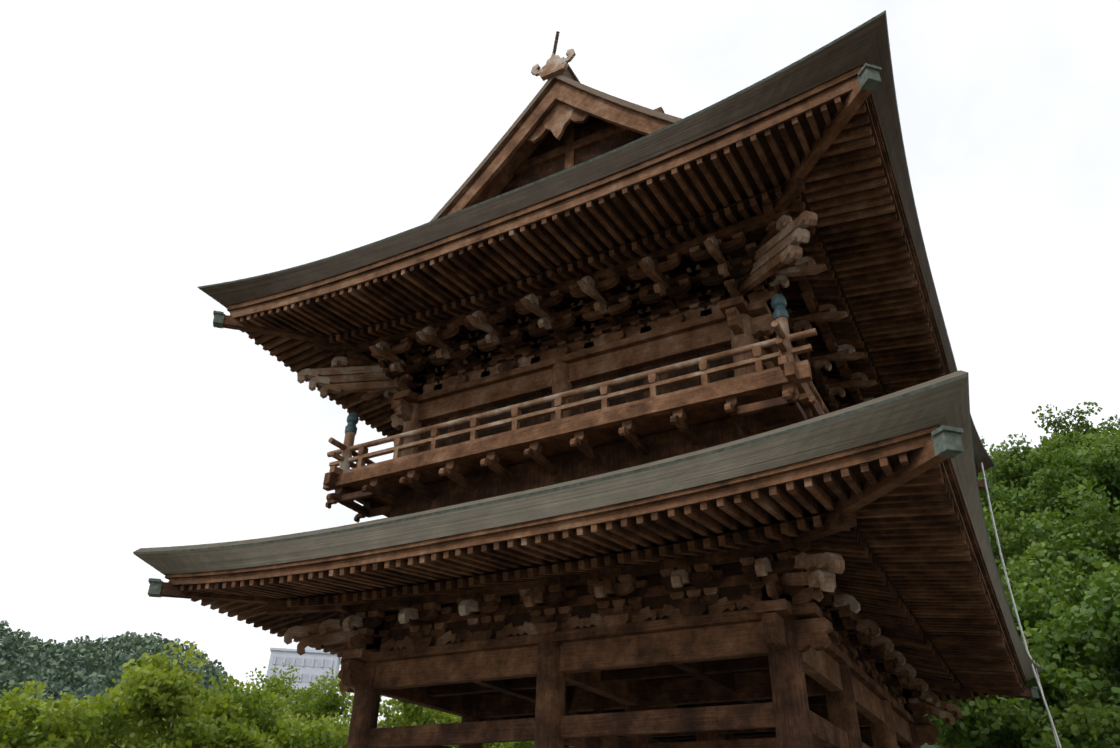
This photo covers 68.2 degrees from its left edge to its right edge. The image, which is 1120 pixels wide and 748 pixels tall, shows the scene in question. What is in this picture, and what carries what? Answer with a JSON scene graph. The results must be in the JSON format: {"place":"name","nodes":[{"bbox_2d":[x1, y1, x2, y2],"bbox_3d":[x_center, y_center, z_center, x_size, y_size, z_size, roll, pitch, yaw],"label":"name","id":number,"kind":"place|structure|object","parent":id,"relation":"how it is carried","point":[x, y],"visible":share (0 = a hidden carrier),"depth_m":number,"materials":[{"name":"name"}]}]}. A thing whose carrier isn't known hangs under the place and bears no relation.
{"place":"outdoors","nodes":[
{"label":"outdoors","id":0,"kind":"place"},
{"bbox_2d":[0,620,246,747],"bbox_3d":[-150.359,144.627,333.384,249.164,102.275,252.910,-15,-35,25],"label":"wooded hill","id":1,"kind":"structure","parent":0,"point":[92,653],"depth_m":344.16,"materials":[{"name":"green plant"}]},
{"bbox_2d":[265,646,340,740],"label":"distant building","id":2,"kind":"structure","parent":0,"point":[311,663],"depth_m":188.59,"materials":[{"name":"concrete"}]},
{"bbox_2d":[270,656,333,708],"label":"windows","id":3,"kind":"structure","parent":2,"relation":"in","point":[279,660],"depth_m":188.26,"materials":[{"name":"grey glass"}]},
{"bbox_2d":[0,0,1119,747],"label":"sky","id":4,"kind":"structure","parent":0,"point":[153,152],"materials":[{"name":"white"}]},
{"bbox_2d":[898,561,1119,747],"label":"hill terrain","id":5,"kind":"structure","parent":0,"point":[925,745],"depth_m":54.49,"materials":[{"name":"green plant"}]},
{"bbox_2d":[924,705,989,747],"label":"tree","id":6,"kind":"object","parent":5,"relation":"on","point":[951,740],"visible":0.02,"depth_m":43.67,"materials":[{"name":"green plant"}]},
{"bbox_2d":[981,436,1013,482],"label":"hill tree","id":7,"kind":"object","parent":5,"relation":"on","point":[982,441],"visible":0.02,"depth_m":92.96,"materials":[{"name":"green plant"}]},
{"bbox_2d":[979,467,1015,487],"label":"hill tree","id":8,"kind":"object","parent":5,"relation":"on","point":[986,474],"depth_m":85.50,"materials":[{"name":"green plant"}]},
{"bbox_2d":[977,433,1037,495],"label":"hill tree","id":9,"kind":"object","parent":5,"relation":"on","point":[1003,474],"visible":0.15,"depth_m":77.11,"materials":[{"name":"green plant"}]},
{"bbox_2d":[981,487,1059,545],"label":"hill tree","id":10,"kind":"object","parent":5,"relation":"on","point":[997,509],"visible":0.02,"depth_m":68.35,"materials":[{"name":"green plant"}]},
{"bbox_2d":[923,695,1119,747],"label":"tree","id":11,"kind":"object","parent":5,"relation":"on","point":[1023,725],"visible":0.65,"depth_m":35.27,"materials":[{"name":"green plant"}]},
{"bbox_2d":[951,649,1111,747],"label":"hill tree","id":12,"kind":"object","parent":5,"relation":"on","point":[1051,678],"visible":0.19,"depth_m":36.41,"materials":[{"name":"green plant"}]},
{"bbox_2d":[977,465,1088,588],"bbox_3d":[35.179,13.389,62.583,11.014,15.449,10.508,-15,-35,25],"label":"hill tree","id":13,"kind":"object","parent":5,"relation":"on","point":[1030,501],"visible":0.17,"depth_m":64.53,"materials":[{"name":"green plant"}]},
{"bbox_2d":[961,598,1119,746],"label":"hill tree","id":14,"kind":"object","parent":5,"relation":"on","point":[1055,653],"visible":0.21,"depth_m":41.04,"materials":[{"name":"green plant"}]},
{"bbox_2d":[983,501,1101,605],"bbox_3d":[30.448,15.347,55.163,12.120,14.853,9.642,23,-37,-31],"label":"hill tree","id":15,"kind":"object","parent":5,"relation":"on","point":[1015,540],"visible":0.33,"depth_m":56.61,"materials":[{"name":"green plant"}]},
{"bbox_2d":[1002,568,1113,710],"bbox_3d":[29.296,17.624,48.840,9.735,12.996,9.239,19,-35,-26],"label":"hill tree","id":16,"kind":"object","parent":5,"relation":"on","point":[1028,601],"visible":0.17,"depth_m":48.04,"materials":[{"name":"green plant"}]},
{"bbox_2d":[1007,428,1115,485],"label":"hill tree","id":17,"kind":"object","parent":5,"relation":"on","point":[1053,443],"visible":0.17,"depth_m":74.31,"materials":[{"name":"green plant"}]},
{"bbox_2d":[1015,474,1119,571],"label":"hill tree","id":18,"kind":"object","parent":5,"relation":"on","point":[1105,537],"visible":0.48,"depth_m":53.93,"materials":[{"name":"green plant"}]},
{"bbox_2d":[1022,424,1119,549],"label":"hill tree","id":19,"kind":"object","parent":5,"relation":"on","point":[1102,464],"visible":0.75,"depth_m":61.10,"materials":[{"name":"green plant"}]},
{"bbox_2d":[1032,402,1111,448],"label":"hill tree","id":20,"kind":"object","parent":5,"relation":"on","point":[1058,425],"visible":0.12,"depth_m":82.93,"materials":[{"name":"green plant"}]},
{"bbox_2d":[1027,434,1116,533],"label":"hill tree","id":21,"kind":"object","parent":5,"relation":"on","point":[1034,475],"visible":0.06,"depth_m":68.03,"materials":[{"name":"green plant"}]},
{"bbox_2d":[1033,570,1119,704],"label":"hill tree","id":22,"kind":"object","parent":5,"relation":"on","point":[1104,630],"visible":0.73,"depth_m":37.66,"materials":[{"name":"green plant"}]},
{"bbox_2d":[1043,547,1119,671],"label":"hill tree","id":23,"kind":"object","parent":5,"relation":"on","point":[1092,565],"visible":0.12,"depth_m":48.94,"materials":[{"name":"green plant"}]},
{"bbox_2d":[1056,418,1119,437],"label":"hill tree","id":24,"kind":"object","parent":5,"relation":"on","point":[1108,425],"depth_m":86.05,"materials":[{"name":"green plant"}]},
{"bbox_2d":[1060,562,1119,693],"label":"hill tree","id":25,"kind":"object","parent":5,"relation":"on","point":[1115,664],"visible":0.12,"depth_m":41.37,"materials":[{"name":"green plant"}]},
{"bbox_2d":[1083,455,1119,517],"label":"hill tree","id":26,"kind":"object","parent":5,"relation":"on","point":[1117,504],"visible":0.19,"depth_m":62.87,"materials":[{"name":"green plant"}]},
{"bbox_2d":[1086,414,1119,440],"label":"hill tree","id":27,"kind":"object","parent":5,"relation":"on","point":[1104,427],"visible":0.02,"depth_m":74.62,"materials":[{"name":"green plant"}]},
{"bbox_2d":[1089,687,1119,726],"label":"hill tree","id":28,"kind":"object","parent":5,"relation":"on","point":[1116,689],"visible":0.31,"depth_m":34.05,"materials":[{"name":"green plant"}]},
{"label":"ground","id":29,"kind":"structure","parent":0,"visible":0},
{"bbox_2d":[2,681,44,720],"bbox_3d":[-31.081,23.320,46.534,11.082,10.522,10.411,-15,-35,25],"label":"tree","id":30,"kind":"object","parent":29,"relation":"on","point":[5,690],"depth_m":46.26,"materials":[{"name":"green plant"}]},
{"bbox_2d":[0,692,56,747],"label":"tree","id":31,"kind":"object","parent":29,"relation":"on","point":[24,708],"visible":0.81,"depth_m":35.54,"materials":[{"name":"green plant"}]},
{"bbox_2d":[0,679,137,747],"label":"tree","id":32,"kind":"object","parent":29,"relation":"on","point":[53,733],"visible":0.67,"depth_m":35.04,"materials":[{"name":"green plant"}]},
{"bbox_2d":[63,699,172,747],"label":"tree","id":33,"kind":"object","parent":29,"relation":"on","point":[136,744],"visible":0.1,"depth_m":51.22,"materials":[{"name":"green plant"}]},
{"bbox_2d":[36,641,265,747],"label":"tree","id":34,"kind":"object","parent":29,"relation":"on","point":[154,690],"visible":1,"depth_m":35.14,"materials":[{"name":"green plant"}]},
{"bbox_2d":[163,687,240,743],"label":"tree","id":35,"kind":"object","parent":29,"relation":"on","point":[197,704],"depth_m":77.09,"materials":[{"name":"green plant"}]},
{"bbox_2d":[171,675,318,747],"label":"tree","id":36,"kind":"object","parent":29,"relation":"on","point":[278,730],"visible":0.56,"depth_m":40.60,"materials":[{"name":"green plant"}]},
{"bbox_2d":[203,663,318,723],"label":"tree","id":37,"kind":"object","parent":29,"relation":"on","point":[281,689],"visible":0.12,"depth_m":72.25,"materials":[{"name":"green plant"}]},
{"bbox_2d":[260,712,298,740],"bbox_3d":[-20.385,28.633,55.889,9.131,11.533,10.401,-15,-35,25],"label":"tree","id":38,"kind":"object","parent":29,"relation":"on","point":[287,721],"visible":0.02,"depth_m":59.32,"materials":[{"name":"green plant"}]},
{"bbox_2d":[244,677,328,723],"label":"tree","id":39,"kind":"object","parent":29,"relation":"on","point":[304,710],"visible":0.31,"depth_m":83.34,"materials":[{"name":"green plant"}]},
{"bbox_2d":[296,669,353,737],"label":"tree","id":40,"kind":"object","parent":29,"relation":"on","point":[332,704],"visible":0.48,"depth_m":74.59,"materials":[{"name":"green plant"}]},
{"bbox_2d":[269,714,387,747],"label":"tree","id":41,"kind":"object","parent":29,"relation":"on","point":[331,740],"visible":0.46,"depth_m":42.87,"materials":[{"name":"green plant"}]},
{"bbox_2d":[321,712,350,734],"bbox_3d":[-14.597,30.564,59.473,9.837,12.184,9.549,-15,-35,25],"label":"tree","id":42,"kind":"object","parent":29,"relation":"on","point":[344,724],"visible":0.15,"depth_m":62.34,"materials":[{"name":"green plant"}]},
{"bbox_2d":[323,696,460,746],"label":"tree","id":43,"kind":"object","parent":29,"relation":"on","point":[413,715],"visible":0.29,"depth_m":46.85,"materials":[{"name":"green plant"}]},
{"bbox_2d":[391,700,514,747],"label":"tree","id":44,"kind":"object","parent":29,"relation":"on","point":[495,745],"visible":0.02,"depth_m":55.45,"materials":[{"name":"green plant"}]},
{"bbox_2d":[504,741,533,747],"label":"tree","id":45,"kind":"object","parent":29,"relation":"on","point":[523,744],"visible":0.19,"depth_m":62.99,"materials":[{"name":"green plant"}]},
{"bbox_2d":[160,49,1031,747],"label":"timber gate","id":46,"kind":"object","parent":29,"relation":"on","point":[912,525],"visible":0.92,"depth_m":19.91,"materials":[{"name":"brown wood"}]},
{"bbox_2d":[154,31,977,547],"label":"roof trim","id":47,"kind":"structure","parent":46,"relation":"on","point":[568,77],"depth_m":26.53,"materials":[{"name":"brown wood"}]},
{"bbox_2d":[345,294,788,434],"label":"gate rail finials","id":48,"kind":"object","parent":46,"relation":"attached to","point":[778,303],"visible":0.52,"depth_m":18.55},
{"bbox_2d":[134,370,1040,668],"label":"lower roof","id":49,"kind":"structure","parent":46,"relation":"on","point":[894,394],"depth_m":15.39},
{"bbox_2d":[134,377,1041,681],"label":"gate eave edges","id":50,"kind":"object","parent":46,"relation":"attached to","point":[946,405],"visible":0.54,"depth_m":15.09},
{"bbox_2d":[133,10,1042,698],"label":"gate copper fittings","id":51,"kind":"object","parent":46,"relation":"attached to","point":[947,442],"visible":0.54,"depth_m":16.79,"materials":[{"name":"metal"}]},
{"bbox_2d":[199,14,994,471],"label":"gate upper eave edges","id":52,"kind":"object","parent":46,"relation":"attached to","point":[865,44],"visible":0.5,"depth_m":19.02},
{"bbox_2d":[390,116,813,522],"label":"gate wall boards","id":53,"kind":"object","parent":46,"relation":"attached to","point":[575,465],"visible":0.04,"depth_m":21.34,"materials":[{"name":"brown wood"}]},
{"bbox_2d":[238,92,1006,702],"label":"rafters","id":54,"kind":"object","parent":46,"relation":"attached to","point":[734,592],"visible":0.06,"depth_m":19.26,"materials":[{"name":"brown wood"}]},
{"bbox_2d":[327,314,920,747],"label":"wooden posts","id":55,"kind":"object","parent":46,"relation":"attached to","point":[793,726],"depth_m":19.13,"materials":[{"name":"brown wood"}]},
{"bbox_2d":[981,463,1061,747],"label":"lightning conductor","id":56,"kind":"object","parent":46,"relation":"attached to","point":[1027,651],"visible":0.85,"depth_m":28.56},
{"bbox_2d":[1030,698,1119,747],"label":"tree","id":57,"kind":"object","parent":29,"relation":"on","point":[1094,727],"visible":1,"depth_m":32.10,"materials":[{"name":"green plant"}]}
]}

